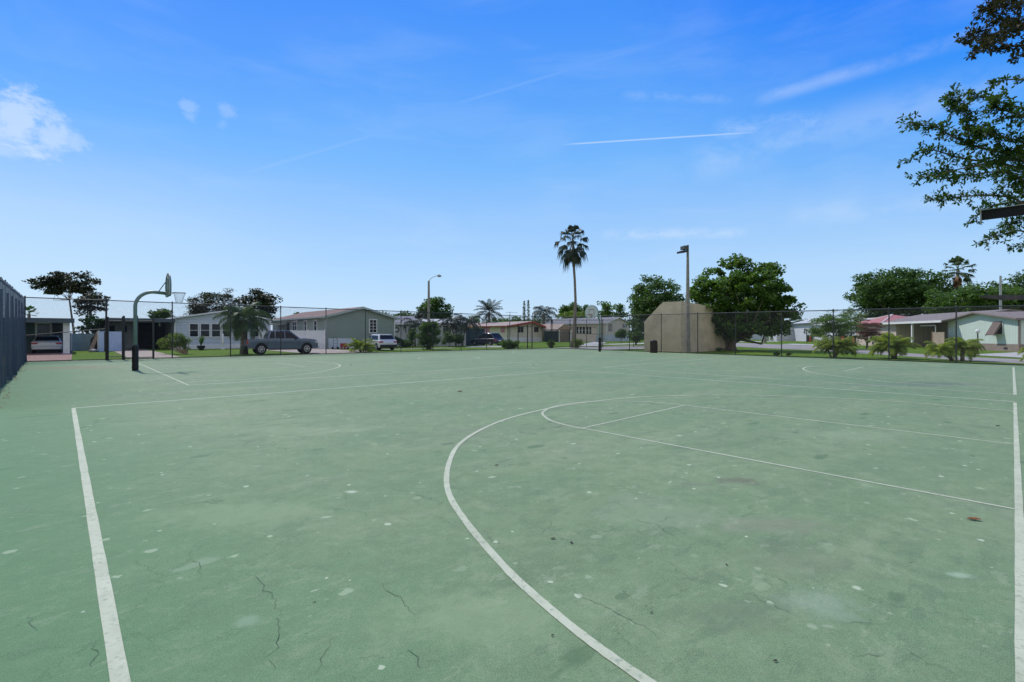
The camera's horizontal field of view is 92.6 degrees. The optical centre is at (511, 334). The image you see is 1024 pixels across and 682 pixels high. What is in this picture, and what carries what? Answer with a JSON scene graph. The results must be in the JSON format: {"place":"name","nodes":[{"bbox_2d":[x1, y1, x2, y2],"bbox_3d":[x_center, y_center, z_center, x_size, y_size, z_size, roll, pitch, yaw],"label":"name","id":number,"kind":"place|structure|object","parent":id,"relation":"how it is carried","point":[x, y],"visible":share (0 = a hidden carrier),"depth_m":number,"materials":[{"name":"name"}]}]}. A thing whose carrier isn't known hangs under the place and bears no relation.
{"place":"outdoors","nodes":[
{"label":"outdoors","id":0,"kind":"place"},
{"bbox_2d":[27,351,72,361],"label":"driveway","id":1,"kind":"structure","parent":0,"point":[41,356],"depth_m":33.79,"materials":[{"name":"concrete"}]},
{"bbox_2d":[31,335,62,352],"bbox_3d":[-39.325,0.805,41.485,2.120,1.450,4.940,0,0,-42],"label":"sedan","id":2,"kind":"object","parent":1,"relation":"on","point":[40,338],"visible":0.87,"depth_m":40.03,"materials":[{"name":"silver metal"}]},
{"bbox_2d":[26,318,74,353],"bbox_3d":[-41.781,0.145,37.523,12.300,2.810,7.050,0,0,-42],"label":"carport","id":3,"kind":"object","parent":1,"relation":"on","point":[66,326],"visible":0.62,"depth_m":38.83,"materials":[{"name":"white metal"}]},
{"bbox_2d":[114,348,178,358],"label":"driveway","id":4,"kind":"structure","parent":0,"point":[148,354],"depth_m":39.06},
{"bbox_2d":[248,348,364,353],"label":"driveway","id":5,"kind":"structure","parent":0,"point":[314,351],"depth_m":43.59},
{"bbox_2d":[259,330,325,348],"bbox_3d":[-23.886,0.535,53.048,8.954,2.030,0.125,0,0,19],"label":"panel fence","id":6,"kind":"object","parent":5,"relation":"on","point":[303,334],"visible":0.31,"depth_m":52.18,"materials":[{"name":"white plastic"}]},
{"bbox_2d":[286,348,425,351],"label":"driveway","id":7,"kind":"structure","parent":0,"point":[343,350],"depth_m":46.15,"materials":[{"name":"concrete"}]},
{"bbox_2d":[363,334,396,349],"bbox_3d":[-13.023,0.750,47.785,2.120,1.560,4.240,0,0,-42],"label":"suv","id":8,"kind":"object","parent":7,"relation":"on","point":[375,338],"visible":0.56,"depth_m":46.42,"materials":[{"name":"white paint"}]},
{"bbox_2d":[0,348,1023,681],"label":"court","id":9,"kind":"object","parent":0,"point":[238,496],"visible":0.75,"depth_m":4.01,"materials":[{"name":"paint"}]},
{"bbox_2d":[0,277,26,394],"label":"windscreen fence","id":10,"kind":"object","parent":9,"relation":"on","point":[13,355],"visible":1,"depth_m":16.51,"materials":[{"name":"fabric"}]},
{"bbox_2d":[71,408,130,681],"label":"court line","id":11,"kind":"object","parent":9,"relation":"on","point":[117,662],"visible":1,"depth_m":2.92,"materials":[{"name":"white paint"}]},
{"bbox_2d":[132,273,185,370],"bbox_3d":[-14.957,-0.565,20.821,1.454,4.130,1.438,0,0,3],"label":"basketball hoop","id":12,"kind":"object","parent":9,"relation":"on","point":[167,292],"visible":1,"depth_m":20.27,"materials":[{"name":"grey paint"}]},
{"bbox_2d":[24,296,551,361],"bbox_3d":[-10.934,-0.271,39.341,40.167,3.602,0.117,0,0,-41],"label":"chain link fence","id":13,"kind":"object","parent":9,"relation":"on","point":[321,336],"visible":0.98,"depth_m":33.84,"materials":[{"name":"black metal"}]},
{"bbox_2d":[107,317,122,359],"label":"gate","id":14,"kind":"structure","parent":13,"relation":"attached to","point":[108,320],"depth_m":28.40,"materials":[{"name":"black metal"}]},
{"bbox_2d":[123,316,153,359],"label":"gate","id":15,"kind":"structure","parent":13,"relation":"attached to","point":[124,320],"depth_m":29.27,"materials":[{"name":"black metal"}]},
{"bbox_2d":[78,370,567,407],"bbox_3d":[-3.236,1.498,15.159,15.441,0.001,0.069,0,0,-43],"label":"court line","id":16,"kind":"object","parent":9,"relation":"on","point":[292,391],"visible":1,"depth_m":12.80,"materials":[{"name":"white paint"}]},
{"bbox_2d":[508,325,531,348],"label":"gate","id":17,"kind":"structure","parent":9,"relation":"on","point":[518,326],"depth_m":49.21,"materials":[{"name":"black metal"}]},
{"bbox_2d":[585,305,600,351],"bbox_3d":[6.983,-0.495,41.883,1.440,3.990,1.424,0,0,3],"label":"basketball hoop","id":18,"kind":"object","parent":9,"relation":"on","point":[591,311],"visible":1,"depth_m":41.93,"materials":[{"name":"grey paint"}]},
{"bbox_2d":[541,401,680,428],"bbox_3d":[1.706,1.496,9.726,1.916,0.001,3.656,0,0,45],"label":"court line","id":19,"kind":"object","parent":9,"relation":"on","point":[542,412],"visible":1,"depth_m":9.36,"materials":[{"name":"white paint"}]},
{"bbox_2d":[583,405,683,427],"bbox_3d":[2.390,1.497,9.076,0.040,0.001,3.578,0,0,45],"label":"court line","id":20,"kind":"object","parent":9,"relation":"on","point":[633,416],"visible":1,"depth_m":8.80,"materials":[{"name":"white paint"}]},
{"bbox_2d":[650,340,657,352],"bbox_3d":[11.431,0.983,39.476,0.600,1.035,0.600,0,0,0],"label":"litter bin","id":21,"kind":"object","parent":9,"relation":"on","point":[653,346],"visible":1,"depth_m":39.23,"materials":[{"name":"black plastic"}]},
{"bbox_2d":[444,395,1008,681],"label":"court line","id":22,"kind":"object","parent":9,"relation":"on","point":[607,653],"visible":1,"depth_m":2.93,"materials":[{"name":"white paint"}]},
{"bbox_2d":[551,305,1023,364],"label":"chain link fence","id":23,"kind":"object","parent":9,"relation":"on","point":[833,338],"visible":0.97,"depth_m":30.83,"materials":[{"name":"black metal"}]},
{"bbox_2d":[574,370,1014,401],"bbox_3d":[6.808,1.497,15.637,0.069,0.001,12.922,0,0,-43],"label":"court line","id":24,"kind":"object","parent":9,"relation":"on","point":[816,387],"visible":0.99,"depth_m":13.51,"materials":[{"name":"white paint"}]},
{"bbox_2d":[583,428,1017,509],"bbox_3d":[2.725,1.497,5.997,0.040,0.001,4.837,0,0,-41],"label":"court line","id":25,"kind":"object","parent":9,"relation":"on","point":[823,473],"visible":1,"depth_m":5.22,"materials":[{"name":"white paint"}]},
{"bbox_2d":[605,367,1004,393],"bbox_3d":[8.328,1.498,17.193,0.064,0.001,13.005,0,0,-40],"label":"court line","id":26,"kind":"object","parent":9,"relation":"on","point":[820,381],"visible":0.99,"depth_m":15.19,"materials":[{"name":"white paint"}]},
{"bbox_2d":[687,405,1011,443],"bbox_3d":[5.257,1.498,8.508,0.044,0.001,4.869,0,0,-41],"label":"court line","id":27,"kind":"object","parent":9,"relation":"on","point":[864,426],"visible":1,"depth_m":7.90,"materials":[{"name":"white paint"}]},
{"bbox_2d":[1013,367,1016,394],"bbox_3d":[17.633,1.498,17.193,14.453,0.001,0.067,0,0,-44],"label":"court line","id":28,"kind":"object","parent":9,"relation":"on","point":[1014,387],"visible":0.99,"depth_m":14.74,"materials":[{"name":"white paint"}]},
{"bbox_2d":[1013,403,1023,681],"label":"court line","id":29,"kind":"object","parent":9,"relation":"on","point":[1019,591],"visible":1,"depth_m":3.24,"materials":[{"name":"white paint"}]},
{"bbox_2d":[0,0,1023,333],"label":"sky","id":30,"kind":"structure","parent":0,"point":[337,154],"materials":[{"name":"blue"}]},
{"bbox_2d":[30,340,1023,365],"bbox_3d":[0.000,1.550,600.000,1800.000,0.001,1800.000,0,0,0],"label":"grass ground","id":31,"kind":"structure","parent":0,"point":[748,350],"depth_m":43.98,"materials":[{"name":"plant"}]},
{"bbox_2d":[26,322,62,352],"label":"house","id":32,"kind":"structure","parent":31,"relation":"on","point":[31,326],"depth_m":41.71,"materials":[{"name":"grey metal"}]},
{"bbox_2d":[35,323,51,336],"bbox_3d":[-39.990,-0.406,41.784,1.043,1.222,0.080,0,0,-42],"label":"window","id":33,"kind":"structure","parent":32,"relation":"in","point":[44,330],"depth_m":41.80,"materials":[{"name":"black glass"}]},
{"bbox_2d":[50,323,62,335],"bbox_3d":[-39.372,-0.433,42.335,0.826,1.112,0.080,0,0,-42],"label":"window","id":34,"kind":"structure","parent":32,"relation":"in","point":[57,325],"depth_m":42.37,"materials":[{"name":"black glass"}]},
{"bbox_2d":[21,270,102,333],"bbox_3d":[-48.211,-2.688,53.045,6.580,8.496,5.274,0,0,0],"label":"tree","id":35,"kind":"object","parent":31,"relation":"on","point":[59,283],"visible":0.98,"depth_m":52.22,"materials":[{"name":"green plant"}]},
{"bbox_2d":[70,333,94,350],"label":"garden wall","id":36,"kind":"structure","parent":31,"relation":"on","point":[87,343],"depth_m":46.16,"materials":[{"name":"paint"}]},
{"bbox_2d":[72,314,104,333],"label":"tree","id":37,"kind":"object","parent":31,"relation":"on","point":[98,324],"visible":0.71,"depth_m":48.45,"materials":[{"name":"green plant"}]},
{"bbox_2d":[71,291,109,333],"bbox_3d":[-43.039,-1.448,50.030,3.429,6.020,2.844,0,0,0],"label":"tree","id":38,"kind":"object","parent":31,"relation":"on","point":[92,295],"visible":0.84,"depth_m":49.57,"materials":[{"name":"green plant"}]},
{"bbox_2d":[97,331,121,351],"bbox_3d":[-36.648,0.610,44.750,0.125,1.880,2.627,0,0,4],"label":"panel fence","id":39,"kind":"object","parent":31,"relation":"on","point":[114,336],"visible":0.55,"depth_m":44.76,"materials":[{"name":"white plastic"}]},
{"bbox_2d":[91,321,132,348],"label":"garden shed","id":40,"kind":"structure","parent":31,"relation":"on","point":[130,325],"depth_m":51.79,"materials":[{"name":"black"}]},
{"bbox_2d":[104,318,174,347],"bbox_3d":[-40.873,-0.005,53.035,5.450,3.110,14.640,0,0,-42],"label":"carport","id":41,"kind":"object","parent":31,"relation":"on","point":[157,328],"visible":0.23,"depth_m":54.11,"materials":[{"name":"metal"}]},
{"bbox_2d":[147,308,175,318],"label":"tree","id":42,"kind":"object","parent":31,"relation":"on","point":[165,311],"visible":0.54,"depth_m":74.14,"materials":[{"name":"green plant"}]},
{"bbox_2d":[156,332,192,353],"bbox_3d":[-26.371,0.706,38.210,2.766,1.774,1.508,0,0,0],"label":"leaning bush","id":43,"kind":"object","parent":31,"relation":"on","point":[169,343],"visible":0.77,"depth_m":38.05,"materials":[{"name":"green plant"}]},
{"bbox_2d":[182,287,246,315],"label":"tree","id":44,"kind":"object","parent":31,"relation":"on","point":[209,295],"visible":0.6,"depth_m":77.56,"materials":[{"name":"green plant"}]},
{"bbox_2d":[159,310,273,348],"bbox_3d":[-36.648,-0.515,59.227,9.760,4.150,17.730,0,0,-42],"label":"mobile home","id":45,"kind":"object","parent":31,"relation":"on","point":[201,330],"visible":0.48,"depth_m":51.80,"materials":[{"name":"white"}]},
{"bbox_2d":[189,323,198,336],"bbox_3d":[-33.107,-0.417,50.960,0.887,1.482,0.080,0,0,-42],"label":"window","id":46,"kind":"structure","parent":45,"relation":"in","point":[195,325],"depth_m":50.99,"materials":[{"name":"grey glass"}]},
{"bbox_2d":[200,323,209,336],"bbox_3d":[-32.364,-0.422,51.623,0.946,1.499,0.080,0,0,-42],"label":"window","id":47,"kind":"structure","parent":45,"relation":"in","point":[203,327],"depth_m":51.63,"materials":[{"name":"grey glass"}]},
{"bbox_2d":[211,323,220,336],"bbox_3d":[-31.615,-0.428,52.291,0.934,1.516,0.080,0,0,-42],"label":"window","id":48,"kind":"structure","parent":45,"relation":"in","point":[218,325],"depth_m":52.27,"materials":[{"name":"grey glass"}]},
{"bbox_2d":[212,302,272,353],"bbox_3d":[-20.877,-0.546,38.232,3.719,4.191,3.508,0,0,0],"label":"feathery palm","id":49,"kind":"object","parent":31,"relation":"on","point":[248,315],"visible":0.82,"depth_m":37.85,"materials":[{"name":"plant"}]},
{"bbox_2d":[235,288,282,323],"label":"tree","id":50,"kind":"object","parent":31,"relation":"on","point":[264,299],"visible":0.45,"depth_m":80.25,"materials":[{"name":"green plant"}]},
{"bbox_2d":[241,330,316,354],"bbox_3d":[-18.205,0.604,38.579,5.315,1.872,2.232,0,0,-36],"label":"pickup truck","id":51,"kind":"object","parent":31,"relation":"on","point":[293,344],"visible":0.77,"depth_m":37.80,"materials":[{"name":"grey paint"}]},
{"bbox_2d":[271,307,399,348],"bbox_3d":[-23.829,-0.780,61.617,10.830,4.660,19.730,0,0,-42],"label":"mobile home","id":52,"kind":"object","parent":31,"relation":"on","point":[331,321],"visible":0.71,"depth_m":55.14,"materials":[{"name":"green"}]},
{"bbox_2d":[369,319,376,332],"bbox_3d":[-15.869,-0.929,55.955,0.995,1.601,0.080,0,0,-42],"label":"window","id":53,"kind":"structure","parent":52,"relation":"in","point":[374,325],"depth_m":55.92,"materials":[{"name":"white glass"}]},
{"bbox_2d":[343,338,378,351],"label":"areca palm","id":54,"kind":"object","parent":31,"relation":"on","point":[362,345],"visible":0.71,"depth_m":42.49,"materials":[{"name":"green plant"}]},
{"bbox_2d":[395,316,414,345],"bbox_3d":[-18.141,-0.465,66.003,9.800,4.030,8.890,0,0,-14],"label":"mobile home","id":55,"kind":"object","parent":31,"relation":"on","point":[400,328],"visible":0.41,"depth_m":62.91,"materials":[{"name":"white"}]},
{"bbox_2d":[395,326,404,339],"bbox_3d":[-14.773,-0.025,62.747,2.000,2.150,0.030,0,0,-14],"label":"door","id":56,"kind":"structure","parent":55,"relation":"in","point":[400,336],"depth_m":62.84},
{"bbox_2d":[406,328,415,345],"bbox_3d":[-10.955,0.404,54.029,1.284,2.306,1.371,0,0,20],"label":"bush","id":57,"kind":"object","parent":31,"relation":"on","point":[412,335],"visible":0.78,"depth_m":53.81,"materials":[{"name":"green plant"}]},
{"bbox_2d":[401,318,425,346],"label":"curved palm","id":58,"kind":"object","parent":31,"relation":"on","point":[417,321],"visible":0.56,"depth_m":59.68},
{"bbox_2d":[415,320,440,349],"bbox_3d":[-8.485,0.090,49.992,2.778,3.159,2.719,0,0,0],"label":"bush","id":59,"kind":"object","parent":31,"relation":"on","point":[434,330],"visible":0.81,"depth_m":49.47,"materials":[{"name":"green plant"}]},
{"bbox_2d":[427,274,440,348],"bbox_3d":[-7.933,-2.289,50.000,1.482,7.679,0.323,0,0,0],"label":"street lamp","id":60,"kind":"object","parent":31,"relation":"on","point":[428,308],"visible":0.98,"depth_m":49.90,"materials":[{"name":"metal"}]},
{"bbox_2d":[416,296,454,318],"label":"tree","id":61,"kind":"object","parent":31,"relation":"on","point":[436,304],"visible":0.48,"depth_m":82.47,"materials":[{"name":"green plant"}]},
{"bbox_2d":[413,319,465,345],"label":"house","id":62,"kind":"structure","parent":31,"relation":"on","point":[453,343],"depth_m":64.92,"materials":[{"name":"white"}]},
{"bbox_2d":[440,331,455,346],"bbox_3d":[-7.653,0.597,59.181,2.094,1.994,2.081,0,0,0],"label":"shrub","id":63,"kind":"object","parent":31,"relation":"on","point":[449,338],"visible":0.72,"depth_m":58.90,"materials":[{"name":"green plant"}]},
{"bbox_2d":[437,316,464,346],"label":"curved palm","id":64,"kind":"object","parent":31,"relation":"on","point":[458,328],"visible":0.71,"depth_m":61.41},
{"bbox_2d":[453,333,464,346],"bbox_3d":[-6.564,0.710,60.039,1.773,1.698,1.847,0,0,0],"label":"shrub","id":65,"kind":"object","parent":31,"relation":"on","point":[457,340],"visible":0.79,"depth_m":59.66,"materials":[{"name":"green plant"}]},
{"bbox_2d":[451,314,483,345],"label":"curved palm","id":66,"kind":"object","parent":31,"relation":"on","point":[472,321],"visible":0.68,"depth_m":62.74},
{"bbox_2d":[466,328,484,344],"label":"board fence","id":67,"kind":"object","parent":31,"relation":"on","point":[473,335],"visible":0.26,"depth_m":69.90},
{"bbox_2d":[473,299,502,322],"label":"coconut palm","id":68,"kind":"object","parent":31,"relation":"on","point":[487,306],"visible":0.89,"depth_m":109.64,"materials":[{"name":"plant"}]},
{"bbox_2d":[469,321,545,341],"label":"mobile home","id":69,"kind":"object","parent":31,"relation":"on","point":[496,324],"visible":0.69,"depth_m":98.29,"materials":[{"name":"beige"}]},
{"bbox_2d":[498,338,519,348],"bbox_3d":[-0.439,1.024,50.277,2.096,1.241,2.041,0,0,41],"label":"shrub","id":70,"kind":"object","parent":31,"relation":"on","point":[504,342],"visible":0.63,"depth_m":50.01,"materials":[{"name":"green plant"}]},
{"bbox_2d":[532,305,557,340],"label":"shaggy palm","id":71,"kind":"object","parent":31,"relation":"on","point":[545,310],"visible":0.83,"depth_m":111.53,"materials":[{"name":"plant"}]},
{"bbox_2d":[544,331,557,341],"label":"board fence","id":72,"kind":"object","parent":31,"relation":"on","point":[549,333],"visible":0.52,"depth_m":96.48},
{"bbox_2d":[541,324,571,341],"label":"carport","id":73,"kind":"object","parent":31,"relation":"on","point":[562,328],"visible":0.48,"depth_m":100.51,"materials":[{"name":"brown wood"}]},
{"bbox_2d":[558,301,581,317],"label":"tree","id":74,"kind":"object","parent":31,"relation":"on","point":[570,307],"visible":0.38,"depth_m":140.32,"materials":[{"name":"green plant"}]},
{"bbox_2d":[557,310,594,318],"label":"tree","id":75,"kind":"object","parent":31,"relation":"on","point":[565,314],"visible":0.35,"depth_m":133.15,"materials":[{"name":"green plant"}]},
{"bbox_2d":[569,326,597,341],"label":"sunroom","id":76,"kind":"structure","parent":31,"relation":"on","point":[579,328],"depth_m":99.55,"materials":[{"name":"beige"}]},
{"bbox_2d":[541,317,628,340],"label":"mobile home","id":77,"kind":"object","parent":31,"relation":"on","point":[605,325],"visible":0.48,"depth_m":111.14,"materials":[{"name":"beige"}]},
{"bbox_2d":[552,319,643,346],"bbox_3d":[10.468,-0.117,57.443,11.501,3.294,0.114,0,0,1],"label":"chain link fence","id":78,"kind":"object","parent":31,"relation":"on","point":[598,331],"visible":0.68,"depth_m":57.41,"materials":[{"name":"black metal"}]},
{"bbox_2d":[596,301,614,316],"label":"tree","id":79,"kind":"object","parent":31,"relation":"on","point":[607,308],"visible":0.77,"depth_m":139.36,"materials":[{"name":"green plant"}]},
{"bbox_2d":[611,303,627,320],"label":"tree","id":80,"kind":"object","parent":31,"relation":"on","point":[619,308],"visible":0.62,"depth_m":135.58,"materials":[{"name":"green plant"}]},
{"bbox_2d":[625,323,643,344],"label":"shrub","id":81,"kind":"object","parent":31,"relation":"on","point":[631,337],"visible":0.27,"depth_m":71.64,"materials":[{"name":"green plant"}]},
{"bbox_2d":[626,274,685,339],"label":"tree","id":82,"kind":"object","parent":31,"relation":"on","point":[644,303],"visible":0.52,"depth_m":66.59,"materials":[{"name":"green plant"}]},
{"bbox_2d":[677,245,689,351],"bbox_3d":[14.222,-2.913,40.366,1.068,8.926,0.600,0,0,-16],"label":"court light pole","id":83,"kind":"object","parent":31,"relation":"on","point":[684,248],"visible":0.83,"depth_m":40.32,"materials":[{"name":"metal"}]},
{"bbox_2d":[644,301,727,351],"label":"handball wall","id":84,"kind":"structure","parent":31,"relation":"on","point":[678,308],"depth_m":42.80,"materials":[{"name":"concrete"}]},
{"bbox_2d":[685,253,806,350],"bbox_3d":[21.827,-3.098,46.378,10.681,9.336,8.199,0,0,0],"label":"tree","id":85,"kind":"object","parent":31,"relation":"on","point":[724,292],"visible":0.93,"depth_m":44.84,"materials":[{"name":"green plant"}]},
{"bbox_2d":[770,317,835,341],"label":"mobile home","id":86,"kind":"object","parent":31,"relation":"on","point":[794,333],"visible":0.22,"depth_m":110.63,"materials":[{"name":"grey"}]},
{"bbox_2d":[812,335,860,357],"bbox_3d":[21.308,0.819,32.305,2.478,1.539,2.918,0,0,-40],"label":"clumping palm","id":87,"kind":"object","parent":31,"relation":"on","point":[828,344],"visible":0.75,"depth_m":31.93,"materials":[{"name":"plant"}]},
{"bbox_2d":[807,309,865,342],"bbox_3d":[33.041,-0.519,49.989,5.319,4.190,5.552,0,0,0],"label":"tree","id":88,"kind":"object","parent":31,"relation":"on","point":[845,331],"visible":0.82,"depth_m":49.32,"materials":[{"name":"green plant"}]},
{"bbox_2d":[813,318,871,341],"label":"mobile home","id":89,"kind":"object","parent":31,"relation":"on","point":[831,333],"visible":0.09,"depth_m":98.76,"materials":[{"name":"grey"}]},
{"bbox_2d":[837,308,867,335],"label":"tree","id":90,"kind":"object","parent":31,"relation":"on","point":[854,315],"visible":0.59,"depth_m":61.50,"materials":[{"name":"green plant"}]},
{"bbox_2d":[854,319,884,348],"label":"tree","id":91,"kind":"object","parent":31,"relation":"on","point":[866,331],"visible":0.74,"depth_m":51.49,"materials":[{"name":"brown plant"}]},
{"bbox_2d":[866,332,922,358],"bbox_3d":[24.056,0.724,31.160,2.800,1.739,3.298,0,0,20],"label":"clumping palm","id":92,"kind":"object","parent":31,"relation":"on","point":[884,349],"visible":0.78,"depth_m":30.64,"materials":[{"name":"plant"}]},
{"bbox_2d":[841,266,957,317],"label":"tree","id":93,"kind":"object","parent":31,"relation":"on","point":[905,288],"visible":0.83,"depth_m":96.60,"materials":[{"name":"green plant"}]},
{"bbox_2d":[932,331,944,343],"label":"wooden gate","id":94,"kind":"structure","parent":31,"relation":"on","point":[937,335],"depth_m":52.28,"materials":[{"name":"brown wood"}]},
{"bbox_2d":[856,309,1020,346],"bbox_3d":[52.905,-0.596,59.840,12.751,4.292,20.208,0,0,11],"label":"bungalow","id":95,"kind":"object","parent":31,"relation":"on","point":[929,328],"visible":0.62,"depth_m":59.66,"materials":[{"name":"beige"}]},
{"bbox_2d":[922,340,961,360],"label":"clumping palm","id":96,"kind":"object","parent":31,"relation":"on","point":[933,350],"visible":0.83,"depth_m":28.46,"materials":[{"name":"plant"}]},
{"bbox_2d":[941,256,976,289],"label":"fan palm","id":97,"kind":"object","parent":31,"relation":"on","point":[957,278],"visible":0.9,"depth_m":95.73,"materials":[{"name":"plant"}]},
{"bbox_2d":[944,337,986,360],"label":"clumping palm","id":98,"kind":"object","parent":31,"relation":"on","point":[974,345],"visible":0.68,"depth_m":28.15,"materials":[{"name":"plant"}]},
{"bbox_2d":[921,281,1023,313],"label":"tree","id":99,"kind":"object","parent":31,"relation":"on","point":[969,293],"visible":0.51,"depth_m":81.76,"materials":[{"name":"green plant"}]},
{"bbox_2d":[940,311,1023,351],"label":"mobile home","id":100,"kind":"object","parent":31,"relation":"on","point":[985,335],"visible":0.7,"depth_m":46.01,"materials":[{"name":"white"}]},
{"bbox_2d":[999,276,1001,309],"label":"utility pole","id":101,"kind":"object","parent":31,"relation":"on","point":[1000,288],"visible":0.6,"depth_m":71.90,"materials":[{"name":"metal"}]},
{"bbox_2d":[1002,269,1023,288],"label":"tree","id":102,"kind":"object","parent":31,"relation":"on","point":[1018,279],"visible":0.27,"depth_m":99.73,"materials":[{"name":"green plant"}]},
{"bbox_2d":[566,343,1023,362],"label":"street","id":103,"kind":"structure","parent":0,"point":[774,346],"depth_m":52.83,"materials":[{"name":"asphalt"}]},
{"bbox_2d":[554,225,588,347],"bbox_3d":[6.945,-5.482,55.998,4.028,14.101,3.952,0,0,36],"label":"fan palm","id":104,"kind":"object","parent":103,"relation":"on","point":[574,255],"visible":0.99,"depth_m":55.77,"materials":[{"name":"plant"}]},
{"bbox_2d":[980,204,1023,224],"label":"shelter beam","id":105,"kind":"structure","parent":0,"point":[1002,212],"depth_m":11.96,"materials":[{"name":"metal"}]},
{"bbox_2d":[980,352,1023,357],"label":"driveway","id":106,"kind":"structure","parent":0,"point":[1008,354],"depth_m":36.98,"materials":[{"name":"concrete"}]},
{"bbox_2d":[978,295,1023,299],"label":"canopy roof","id":107,"kind":"structure","parent":106,"relation":"on","point":[1008,297],"depth_m":37.97,"materials":[{"name":"metal"}]},
{"label":"bare earth strip","id":108,"kind":"structure","parent":0,"visible":0},
{"bbox_2d":[895,0,1023,253],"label":"overhanging tree","id":109,"kind":"object","parent":108,"relation":"on","point":[1014,25],"visible":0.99,"depth_m":11.38,"materials":[{"name":"green plant"}]},
{"label":"driveway","id":110,"kind":"structure","parent":0,"visible":0},
{"bbox_2d":[470,333,502,345],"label":"suv","id":111,"kind":"object","parent":110,"relation":"on","point":[496,336],"visible":0.73,"depth_m":65.77,"materials":[{"name":"grey paint"}]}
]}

